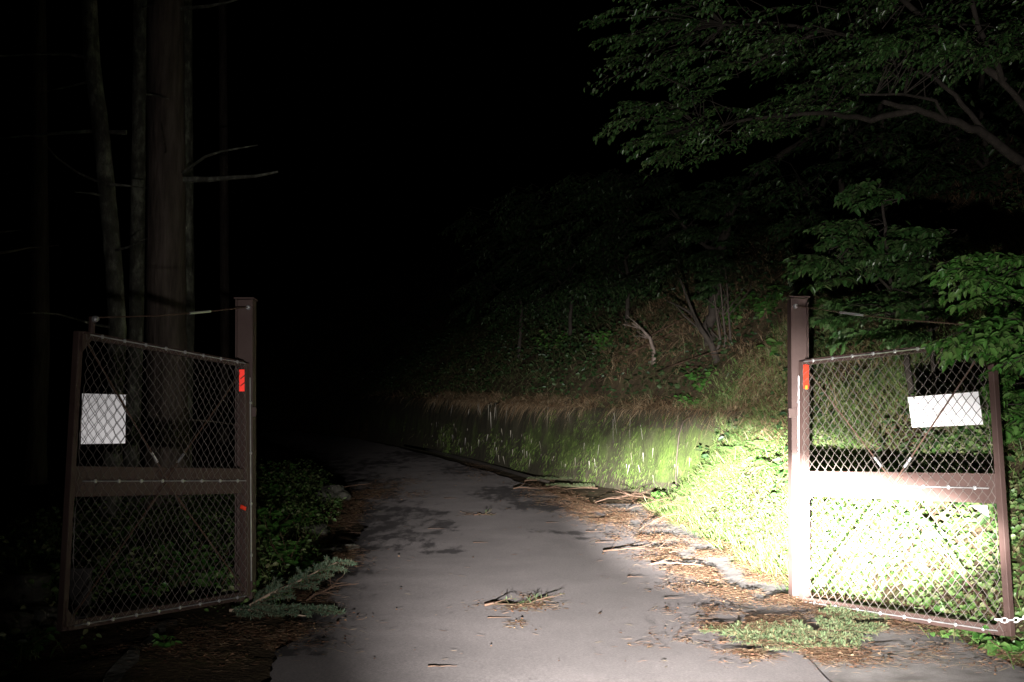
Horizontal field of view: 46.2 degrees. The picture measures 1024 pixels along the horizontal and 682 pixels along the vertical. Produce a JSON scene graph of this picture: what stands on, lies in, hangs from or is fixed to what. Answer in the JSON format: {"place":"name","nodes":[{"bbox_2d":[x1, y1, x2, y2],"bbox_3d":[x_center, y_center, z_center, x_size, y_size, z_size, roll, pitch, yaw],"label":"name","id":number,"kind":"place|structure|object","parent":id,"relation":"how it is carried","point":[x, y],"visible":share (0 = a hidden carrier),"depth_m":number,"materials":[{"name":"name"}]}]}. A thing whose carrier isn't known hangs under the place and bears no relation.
{"place":"outdoors","nodes":[
{"label":"outdoors","id":0,"kind":"place"},
{"bbox_2d":[13,419,829,681],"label":"road","id":1,"kind":"structure","parent":0,"point":[438,574],"depth_m":8.73,"materials":[{"name":"grey asphalt"}]},
{"bbox_2d":[229,601,345,619],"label":"fallen conifer branch","id":2,"kind":"object","parent":1,"relation":"on","point":[307,610],"visible":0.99,"depth_m":8.11,"materials":[{"name":"green plant"}]},
{"bbox_2d":[249,555,356,607],"bbox_3d":[-1.509,1.700,8.534,0.567,0.333,0.783,-4,-7,32],"label":"fallen conifer branch","id":3,"kind":"object","parent":2,"relation":"on","point":[291,583],"visible":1,"depth_m":8.46,"materials":[{"name":"green plant"}]},
{"bbox_2d":[306,572,358,601],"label":"fallen branch","id":4,"kind":"object","parent":1,"relation":"on","point":[321,592],"visible":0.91,"depth_m":8.60,"materials":[{"name":"brown wood"}]},
{"bbox_2d":[474,509,493,515],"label":"fallen branch","id":5,"kind":"object","parent":1,"relation":"on","point":[485,513],"visible":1,"depth_m":14.81,"materials":[{"name":"brown wood"}]},
{"bbox_2d":[484,592,563,608],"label":"fallen branch","id":6,"kind":"object","parent":1,"relation":"on","point":[513,604],"visible":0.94,"depth_m":8.35,"materials":[{"name":"brown wood"}]},
{"bbox_2d":[513,481,559,488],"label":"fallen branch","id":7,"kind":"object","parent":1,"relation":"on","point":[529,487],"visible":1,"depth_m":19.04,"materials":[{"name":"brown wood"}]},
{"bbox_2d":[595,488,652,502],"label":"fallen branch","id":8,"kind":"object","parent":1,"relation":"on","point":[618,497],"visible":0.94,"depth_m":16.55,"materials":[{"name":"brown wood"}]},
{"bbox_2d":[603,540,675,551],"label":"fallen branch","id":9,"kind":"object","parent":1,"relation":"on","point":[634,548],"visible":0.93,"depth_m":11.34,"materials":[{"name":"wood"}]},
{"bbox_2d":[650,558,699,564],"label":"fallen branch","id":10,"kind":"object","parent":1,"relation":"on","point":[659,562],"visible":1,"depth_m":10.34,"materials":[{"name":"brown wood"}]},
{"bbox_2d":[0,86,1023,681],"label":"ground","id":11,"kind":"structure","parent":0,"point":[304,346],"depth_m":21.57,"materials":[{"name":"soil"}]},
{"bbox_2d":[0,573,51,604],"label":"rock","id":12,"kind":"object","parent":11,"relation":"on","point":[17,589],"visible":0.73,"depth_m":8.33,"materials":[{"name":"grey stone"}]},
{"bbox_2d":[16,606,57,629],"bbox_3d":[-3.078,1.847,7.825,0.445,0.209,0.330,-2,-7,22],"label":"rock","id":13,"kind":"object","parent":11,"relation":"on","point":[47,616],"visible":0.3,"depth_m":7.74,"materials":[{"name":"grey stone"}]},
{"bbox_2d":[0,0,147,526],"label":"leaning tree","id":14,"kind":"object","parent":11,"relation":"on","point":[105,180],"visible":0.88,"depth_m":13.67,"materials":[{"name":"brown plant"}]},
{"bbox_2d":[68,567,92,618],"bbox_3d":[-2.957,1.773,8.157,0.170,0.460,0.170,1,-6,-11],"label":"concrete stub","id":15,"kind":"object","parent":11,"relation":"on","point":[77,572],"visible":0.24,"depth_m":8.09,"materials":[{"name":"grey concrete"}]},
{"bbox_2d":[102,619,176,681],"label":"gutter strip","id":16,"kind":"object","parent":11,"relation":"on","point":[116,671],"visible":0.92,"depth_m":6.67,"materials":[{"name":"grey concrete"}]},
{"bbox_2d":[119,568,169,605],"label":"leafy plant","id":17,"kind":"object","parent":11,"relation":"on","point":[151,592],"visible":0.86,"depth_m":8.70,"materials":[{"name":"green plant"}]},
{"bbox_2d":[122,0,167,513],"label":"pale lichen tree","id":18,"kind":"object","parent":11,"relation":"on","point":[137,252],"visible":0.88,"depth_m":16.18,"materials":[{"name":"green plant"}]},
{"bbox_2d":[151,633,181,648],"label":"leafy plant","id":19,"kind":"object","parent":11,"relation":"on","point":[160,643],"visible":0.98,"depth_m":7.17,"materials":[{"name":"green plant"}]},
{"bbox_2d":[0,475,335,675],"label":"verge grass","id":20,"kind":"structure","parent":11,"relation":"on","point":[107,556],"depth_m":11.98,"materials":[{"name":"green plant"}]},
{"bbox_2d":[0,458,346,676],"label":"verge plants","id":21,"kind":"object","parent":11,"relation":"on","point":[305,478],"visible":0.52,"depth_m":12.01,"materials":[{"name":"green plant"}]},
{"bbox_2d":[184,0,194,495],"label":"hidden tree","id":22,"kind":"object","parent":11,"relation":"on","point":[189,229],"visible":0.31,"depth_m":18.85,"materials":[{"name":"brown plant"}]},
{"bbox_2d":[153,539,226,588],"bbox_3d":[-2.621,1.799,9.747,0.614,0.404,0.302,3,-7,-25],"label":"leafy plant","id":23,"kind":"object","parent":11,"relation":"on","point":[178,558],"visible":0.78,"depth_m":9.70,"materials":[{"name":"green plant"}]},
{"bbox_2d":[140,0,277,508],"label":"cedar tree","id":24,"kind":"object","parent":11,"relation":"on","point":[168,179],"visible":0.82,"depth_m":17.05,"materials":[{"name":"brown plant"}]},
{"bbox_2d":[187,550,234,593],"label":"leafy plant","id":25,"kind":"object","parent":11,"relation":"on","point":[209,583],"visible":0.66,"depth_m":9.43,"materials":[{"name":"green plant"}]},
{"bbox_2d":[234,297,257,605],"bbox_3d":[-1.970,0.850,8.840,0.191,2.354,0.189,0,-6,0],"label":"gate post","id":26,"kind":"object","parent":11,"relation":"on","point":[245,335],"visible":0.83,"depth_m":8.87,"materials":[{"name":"brown metal"}]},
{"bbox_2d":[56,307,252,631],"bbox_3d":[-2.228,0.706,7.879,0.135,2.131,1.906,-2,-7,20],"label":"gate leaf","id":27,"kind":"object","parent":26,"relation":"attached to","point":[94,481],"visible":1,"depth_m":7.65,"materials":[{"name":"brown paint"}]},
{"bbox_2d":[81,393,125,443],"bbox_3d":[-2.536,0.485,7.461,0.266,0.311,0.006,3,-7,-25],"label":"sign board","id":28,"kind":"object","parent":27,"relation":"attached to","point":[103,422],"visible":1,"depth_m":7.46,"materials":[{"name":"white"}]},
{"bbox_2d":[256,502,287,525],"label":"leafy plant","id":29,"kind":"object","parent":11,"relation":"on","point":[272,510],"visible":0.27,"depth_m":13.92,"materials":[{"name":"green plant"}]},
{"bbox_2d":[256,505,292,539],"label":"leafy plant","id":30,"kind":"object","parent":11,"relation":"on","point":[277,528],"visible":0.86,"depth_m":12.09,"materials":[{"name":"green plant"}]},
{"bbox_2d":[256,461,294,483],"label":"leafy plant","id":31,"kind":"object","parent":11,"relation":"on","point":[285,471],"visible":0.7,"depth_m":19.71,"materials":[{"name":"green plant"}]},
{"bbox_2d":[256,482,296,503],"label":"leafy plant","id":32,"kind":"object","parent":11,"relation":"on","point":[275,486],"visible":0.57,"depth_m":16.84,"materials":[{"name":"green plant"}]},
{"bbox_2d":[263,529,301,566],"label":"leafy plant","id":33,"kind":"object","parent":11,"relation":"on","point":[278,553],"visible":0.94,"depth_m":10.58,"materials":[{"name":"green plant"}]},
{"bbox_2d":[280,506,316,524],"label":"leafy plant","id":34,"kind":"object","parent":11,"relation":"on","point":[312,512],"visible":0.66,"depth_m":13.92,"materials":[{"name":"green plant"}]},
{"bbox_2d":[288,551,331,576],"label":"leafy plant","id":35,"kind":"object","parent":11,"relation":"on","point":[305,566],"visible":0.51,"depth_m":9.90,"materials":[{"name":"green plant"}]},
{"bbox_2d":[300,524,329,534],"bbox_3d":[-2.167,2.110,13.292,0.435,0.168,0.385,-3,-7,24],"label":"rock","id":36,"kind":"object","parent":11,"relation":"on","point":[325,530],"visible":0.62,"depth_m":13.16,"materials":[{"name":"grey stone"}]},
{"bbox_2d":[315,485,351,501],"bbox_3d":[-2.597,2.267,17.655,0.504,0.304,0.581,-2,-6,15],"label":"rock","id":37,"kind":"object","parent":11,"relation":"on","point":[340,491],"visible":0.69,"depth_m":17.48,"materials":[{"name":"grey stone"}]},
{"bbox_2d":[318,544,359,550],"bbox_3d":[-1.703,2.076,11.992,0.545,0.098,0.239,4,-7,-32],"label":"rock","id":38,"kind":"object","parent":11,"relation":"on","point":[330,546],"visible":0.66,"depth_m":11.90,"materials":[{"name":"grey stone"}]},
{"bbox_2d":[193,392,756,496],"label":"retaining wall","id":39,"kind":"structure","parent":11,"relation":"on","point":[389,420],"depth_m":23.81,"materials":[{"name":"green plant"}]},
{"bbox_2d":[433,401,689,480],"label":"hanging roots","id":40,"kind":"object","parent":39,"relation":"hanging from","point":[539,441],"visible":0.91,"depth_m":24.69,"materials":[{"name":"plant"}]},
{"bbox_2d":[401,410,754,494],"bbox_3d":[-0.385,2.409,27.003,1.057,1.998,21.930,2,-6,-18],"label":"moss","id":41,"kind":"object","parent":39,"relation":"attached to","point":[592,464],"visible":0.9,"depth_m":21.05,"materials":[{"name":"green plant"}]},
{"bbox_2d":[675,413,693,488],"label":"hanging vine","id":42,"kind":"object","parent":39,"relation":"hanging from","point":[677,448],"visible":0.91,"depth_m":17.75,"materials":[{"name":"grey plant"}]},
{"bbox_2d":[674,394,705,409],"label":"leafy plant","id":43,"kind":"object","parent":39,"relation":"on","point":[684,399],"visible":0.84,"depth_m":18.66,"materials":[{"name":"green plant"}]},
{"bbox_2d":[404,445,549,482],"bbox_3d":[-1.221,2.813,28.757,0.266,1.008,16.494,2,-6,-14],"label":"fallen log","id":44,"kind":"object","parent":11,"relation":"on","point":[481,463],"visible":0.97,"depth_m":26.82,"materials":[{"name":"brown wood"}]},
{"bbox_2d":[438,202,594,358],"bbox_3d":[0.147,-1.812,31.335,3.997,4.647,4.887,0,-6,0],"label":"sapling","id":45,"kind":"object","parent":11,"relation":"on","point":[508,305],"visible":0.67,"depth_m":30.78,"materials":[{"name":"green plant"}]},
{"bbox_2d":[37,326,1023,672],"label":"needle litter","id":46,"kind":"object","parent":11,"relation":"on","point":[781,598],"visible":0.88,"depth_m":8.31,"materials":[{"name":"brown plant"}]},
{"bbox_2d":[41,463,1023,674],"bbox_3d":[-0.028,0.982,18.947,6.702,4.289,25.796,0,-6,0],"label":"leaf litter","id":47,"kind":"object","parent":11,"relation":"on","point":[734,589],"visible":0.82,"depth_m":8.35,"materials":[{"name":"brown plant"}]},
{"bbox_2d":[524,476,571,481],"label":"fallen conifer branch","id":48,"kind":"object","parent":11,"relation":"on","point":[554,478],"visible":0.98,"depth_m":21.48,"materials":[{"name":"green plant"}]},
{"bbox_2d":[532,329,569,349],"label":"leafy plant","id":49,"kind":"object","parent":11,"relation":"on","point":[546,336],"visible":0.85,"depth_m":29.13,"materials":[{"name":"green plant"}]},
{"bbox_2d":[488,184,643,340],"bbox_3d":[1.334,-2.170,28.540,3.852,4.383,4.968,0,-6,0],"label":"sapling","id":50,"kind":"object","parent":11,"relation":"on","point":[534,212],"visible":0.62,"depth_m":27.73,"materials":[{"name":"green plant"}]},
{"bbox_2d":[546,483,597,488],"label":"fallen conifer branch","id":51,"kind":"object","parent":11,"relation":"on","point":[584,485],"visible":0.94,"depth_m":19.77,"materials":[{"name":"green plant"}]},
{"bbox_2d":[584,330,616,352],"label":"leafy plant","id":52,"kind":"object","parent":11,"relation":"on","point":[597,340],"visible":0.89,"depth_m":24.45,"materials":[{"name":"green plant"}]},
{"bbox_2d":[536,167,701,327],"bbox_3d":[2.307,-2.217,24.986,3.293,3.958,4.966,-1,-6,6],"label":"sapling","id":53,"kind":"object","parent":11,"relation":"on","point":[602,238],"visible":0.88,"depth_m":24.13,"materials":[{"name":"green plant"}]},
{"bbox_2d":[622,315,655,364],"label":"curved stem","id":54,"kind":"object","parent":11,"relation":"on","point":[649,338],"visible":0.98,"depth_m":21.39,"materials":[{"name":"brown plant"}]},
{"bbox_2d":[629,495,674,508],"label":"fallen branch","id":55,"kind":"object","parent":11,"relation":"on","point":[653,501],"visible":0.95,"depth_m":15.83,"materials":[{"name":"brown wood"}]},
{"bbox_2d":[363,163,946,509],"bbox_3d":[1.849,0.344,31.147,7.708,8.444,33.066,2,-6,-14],"label":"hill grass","id":56,"kind":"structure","parent":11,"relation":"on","point":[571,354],"depth_m":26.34,"materials":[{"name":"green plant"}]},
{"bbox_2d":[622,320,687,356],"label":"brushwood stem","id":57,"kind":"object","parent":11,"relation":"on","point":[643,346],"visible":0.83,"depth_m":21.64,"materials":[{"name":"wood"}]},
{"bbox_2d":[635,507,684,529],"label":"fallen branch","id":58,"kind":"object","parent":11,"relation":"on","point":[659,519],"visible":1,"depth_m":13.17,"materials":[{"name":"brown wood"}]},
{"bbox_2d":[651,485,680,501],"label":"leafy plant","id":59,"kind":"object","parent":11,"relation":"on","point":[658,496],"visible":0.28,"depth_m":16.80,"materials":[{"name":"green plant"}]},
{"bbox_2d":[632,304,705,345],"bbox_3d":[2.716,-0.316,21.563,1.795,0.665,0.603,-5,-8,41],"label":"brushwood stem","id":60,"kind":"object","parent":11,"relation":"on","point":[666,327],"visible":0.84,"depth_m":21.81,"materials":[{"name":"wood"}]},
{"bbox_2d":[329,72,1023,566],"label":"undergrowth","id":61,"kind":"object","parent":11,"relation":"on","point":[457,330],"visible":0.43,"depth_m":24.42,"materials":[{"name":"green plant"}]},
{"bbox_2d":[658,492,698,507],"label":"fallen branch","id":62,"kind":"object","parent":11,"relation":"on","point":[675,499],"visible":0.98,"depth_m":14.90,"materials":[{"name":"wood"}]},
{"bbox_2d":[356,127,1023,607],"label":"dry grass","id":63,"kind":"structure","parent":11,"relation":"on","point":[636,403],"depth_m":18.69,"materials":[{"name":"plant"}]},
{"bbox_2d":[665,278,719,363],"bbox_3d":[2.990,-0.302,19.434,0.926,1.422,0.817,0,-6,0],"label":"leaning tree","id":64,"kind":"object","parent":11,"relation":"on","point":[709,342],"visible":0.96,"depth_m":19.57,"materials":[{"name":"brown wood"}]},
{"bbox_2d":[681,366,718,391],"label":"leafy plant","id":65,"kind":"object","parent":11,"relation":"on","point":[691,376],"visible":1,"depth_m":18.98,"materials":[{"name":"green plant"}]},
{"bbox_2d":[657,342,745,371],"bbox_3d":[2.943,0.314,19.865,0.737,0.418,2.220,3,-7,-24],"label":"brushwood stem","id":66,"kind":"object","parent":11,"relation":"on","point":[708,354],"visible":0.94,"depth_m":20.02,"materials":[{"name":"brown wood"}]},
{"bbox_2d":[703,464,728,469],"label":"fern","id":67,"kind":"object","parent":11,"relation":"on","point":[711,466],"visible":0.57,"depth_m":15.38,"materials":[{"name":"green plant"}]},
{"bbox_2d":[706,252,730,352],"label":"upright stem","id":68,"kind":"object","parent":11,"relation":"on","point":[719,334],"visible":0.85,"depth_m":20.07,"materials":[{"name":"grey plant"}]},
{"bbox_2d":[692,253,747,350],"bbox_3d":[3.505,-0.578,20.222,0.939,1.809,0.289,0,-6,0],"label":"upright stem","id":69,"kind":"object","parent":11,"relation":"on","point":[724,328],"visible":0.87,"depth_m":20.09,"materials":[{"name":"grey plant"}]},
{"bbox_2d":[710,292,746,326],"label":"leafy plant","id":70,"kind":"object","parent":11,"relation":"on","point":[732,317],"visible":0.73,"depth_m":20.60,"materials":[{"name":"green plant"}]},
{"bbox_2d":[712,446,745,455],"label":"fern","id":71,"kind":"object","parent":11,"relation":"on","point":[729,449],"visible":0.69,"depth_m":15.31,"materials":[{"name":"green plant"}]},
{"bbox_2d":[714,252,751,348],"bbox_3d":[3.824,-0.583,20.194,0.657,1.806,0.617,-4,-7,30],"label":"upright stem","id":72,"kind":"object","parent":11,"relation":"on","point":[729,325],"visible":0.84,"depth_m":20.08,"materials":[{"name":"grey plant"}]},
{"bbox_2d":[629,105,839,345],"bbox_3d":[3.687,-1.795,20.704,3.431,3.859,2.655,0,-6,0],"label":"sapling","id":73,"kind":"object","parent":11,"relation":"on","point":[723,238],"visible":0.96,"depth_m":20.48,"materials":[{"name":"green plant"}]},
{"bbox_2d":[742,446,773,464],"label":"leafy plant","id":74,"kind":"object","parent":11,"relation":"on","point":[751,457],"visible":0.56,"depth_m":14.49,"materials":[{"name":"green plant"}]},
{"bbox_2d":[744,440,776,448],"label":"fern","id":75,"kind":"object","parent":11,"relation":"on","point":[756,443],"visible":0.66,"depth_m":14.73,"materials":[{"name":"green plant"}]},
{"bbox_2d":[742,285,786,320],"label":"leafy plant","id":76,"kind":"object","parent":11,"relation":"on","point":[757,308],"visible":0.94,"depth_m":19.90,"materials":[{"name":"green plant"}]},
{"bbox_2d":[756,336,785,356],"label":"leafy plant","id":77,"kind":"object","parent":11,"relation":"on","point":[769,340],"visible":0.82,"depth_m":18.06,"materials":[{"name":"green plant"}]},
{"bbox_2d":[755,458,787,478],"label":"leafy plant","id":78,"kind":"object","parent":11,"relation":"on","point":[774,467],"visible":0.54,"depth_m":12.82,"materials":[{"name":"green plant"}]},
{"bbox_2d":[785,296,809,601],"bbox_3d":[2.120,0.850,8.840,0.186,2.372,0.189,0,-6,0],"label":"gate post","id":79,"kind":"object","parent":11,"relation":"on","point":[797,335],"visible":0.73,"depth_m":8.87,"materials":[{"name":"brown metal"}]},
{"bbox_2d":[796,305,1014,636],"bbox_3d":[2.487,0.738,7.967,0.130,2.194,1.814,3,-7,-28],"label":"gate leaf","id":80,"kind":"object","parent":79,"relation":"attached to","point":[972,488],"visible":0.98,"depth_m":7.81,"materials":[{"name":"brown paint"}]},
{"bbox_2d":[908,392,982,427],"bbox_3d":[2.727,0.436,7.579,0.008,0.205,0.583,4,-7,-29],"label":"sign board","id":81,"kind":"object","parent":80,"relation":"attached to","point":[956,420],"visible":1,"depth_m":7.56,"materials":[{"name":"white metal"}]},
{"bbox_2d":[994,616,1023,622],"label":"chain","id":82,"kind":"object","parent":80,"relation":"attached to","point":[1007,620],"visible":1,"depth_m":7.08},
{"bbox_2d":[578,0,1023,179],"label":"maple tree","id":83,"kind":"object","parent":11,"relation":"on","point":[950,47],"visible":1,"depth_m":12.63,"materials":[{"name":"green plant"}]},
{"bbox_2d":[796,286,832,316],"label":"leafy plant","id":84,"kind":"object","parent":11,"relation":"on","point":[820,301],"visible":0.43,"depth_m":18.30,"materials":[{"name":"green plant"}]},
{"bbox_2d":[637,182,1023,668],"bbox_3d":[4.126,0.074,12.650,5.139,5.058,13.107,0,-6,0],"label":"bank grass","id":85,"kind":"structure","parent":11,"relation":"on","point":[694,508],"depth_m":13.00,"materials":[{"name":"green plant"}]},
{"bbox_2d":[620,490,665,502],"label":"fallen branch","id":86,"kind":"object","parent":85,"relation":"on","point":[642,496],"visible":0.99,"depth_m":16.04,"materials":[{"name":"brown wood"}]},
{"bbox_2d":[809,271,865,299],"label":"leafy plant","id":87,"kind":"object","parent":11,"relation":"on","point":[834,289],"visible":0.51,"depth_m":18.39,"materials":[{"name":"green plant"}]},
{"bbox_2d":[742,59,970,303],"bbox_3d":[5.237,-2.672,18.998,3.335,4.907,5.088,-1,-6,8],"label":"sapling","id":88,"kind":"object","parent":11,"relation":"on","point":[809,216],"visible":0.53,"depth_m":17.61,"materials":[{"name":"green plant"}]},
{"bbox_2d":[817,604,899,620],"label":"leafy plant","id":89,"kind":"object","parent":11,"relation":"on","point":[847,611],"visible":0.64,"depth_m":7.98,"materials":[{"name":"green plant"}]},
{"bbox_2d":[781,178,988,396],"bbox_3d":[3.476,-0.418,11.293,2.031,2.205,1.548,0,-6,0],"label":"sapling","id":90,"kind":"object","parent":11,"relation":"on","point":[848,233],"visible":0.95,"depth_m":11.08,"materials":[{"name":"green plant"}]},
{"bbox_2d":[777,0,1005,248],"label":"sapling","id":91,"kind":"object","parent":11,"relation":"on","point":[861,163],"visible":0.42,"depth_m":18.57,"materials":[{"name":"green plant"}]},
{"bbox_2d":[808,293,974,394],"bbox_3d":[3.307,0.174,10.565,1.660,1.296,1.492,0,-6,0],"label":"sapling","id":92,"kind":"object","parent":11,"relation":"on","point":[907,309],"visible":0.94,"depth_m":10.36,"materials":[{"name":"green plant"}]},
{"bbox_2d":[924,630,950,637],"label":"leafy plant","id":93,"kind":"object","parent":11,"relation":"on","point":[946,634],"visible":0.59,"depth_m":7.46,"materials":[{"name":"green plant"}]},
{"bbox_2d":[943,614,963,618],"bbox_3d":[2.914,1.861,7.811,0.301,0.160,0.179,-3,-7,25],"label":"rock","id":94,"kind":"object","parent":11,"relation":"on","point":[957,615],"visible":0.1,"depth_m":7.78,"materials":[{"name":"stone"}]},
{"bbox_2d":[920,251,1023,376],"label":"sapling","id":95,"kind":"object","parent":11,"relation":"on","point":[995,340],"visible":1,"depth_m":7.67,"materials":[{"name":"green plant"}]},
{"bbox_2d":[962,616,998,639],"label":"leafy plant","id":96,"kind":"object","parent":11,"relation":"on","point":[978,634],"visible":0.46,"depth_m":7.33,"materials":[{"name":"green plant"}]},
{"bbox_2d":[971,358,1023,446],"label":"sapling","id":97,"kind":"object","parent":11,"relation":"on","point":[1015,411],"visible":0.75,"depth_m":8.52,"materials":[{"name":"green plant"}]},
{"bbox_2d":[977,636,1023,661],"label":"leafy plant","id":98,"kind":"object","parent":11,"relation":"on","point":[991,645],"visible":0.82,"depth_m":6.85,"materials":[{"name":"green plant"}]},
{"bbox_2d":[0,0,1023,416],"label":"sky","id":99,"kind":"structure","parent":0,"point":[381,123],"materials":[{"name":"black"}]},
{"bbox_2d":[582,503,1023,681],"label":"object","id":100,"kind":"structure","parent":0,"point":[930,670],"depth_m":7.33,"materials":[{"name":"plant"}]},
{"bbox_2d":[699,620,861,653],"bbox_3d":[1.625,1.839,7.272,0.964,0.212,0.846,0,-6,0],"label":"fallen conifer branch","id":101,"kind":"object","parent":100,"relation":"on","point":[739,633],"visible":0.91,"depth_m":7.19,"materials":[{"name":"plant"}]},
{"bbox_2d":[742,614,889,646],"bbox_3d":[1.902,1.860,7.479,0.783,0.236,1.116,-3,-7,29],"label":"grass patch","id":102,"kind":"object","parent":100,"relation":"on","point":[850,626],"visible":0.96,"depth_m":7.44,"materials":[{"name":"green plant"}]}
]}

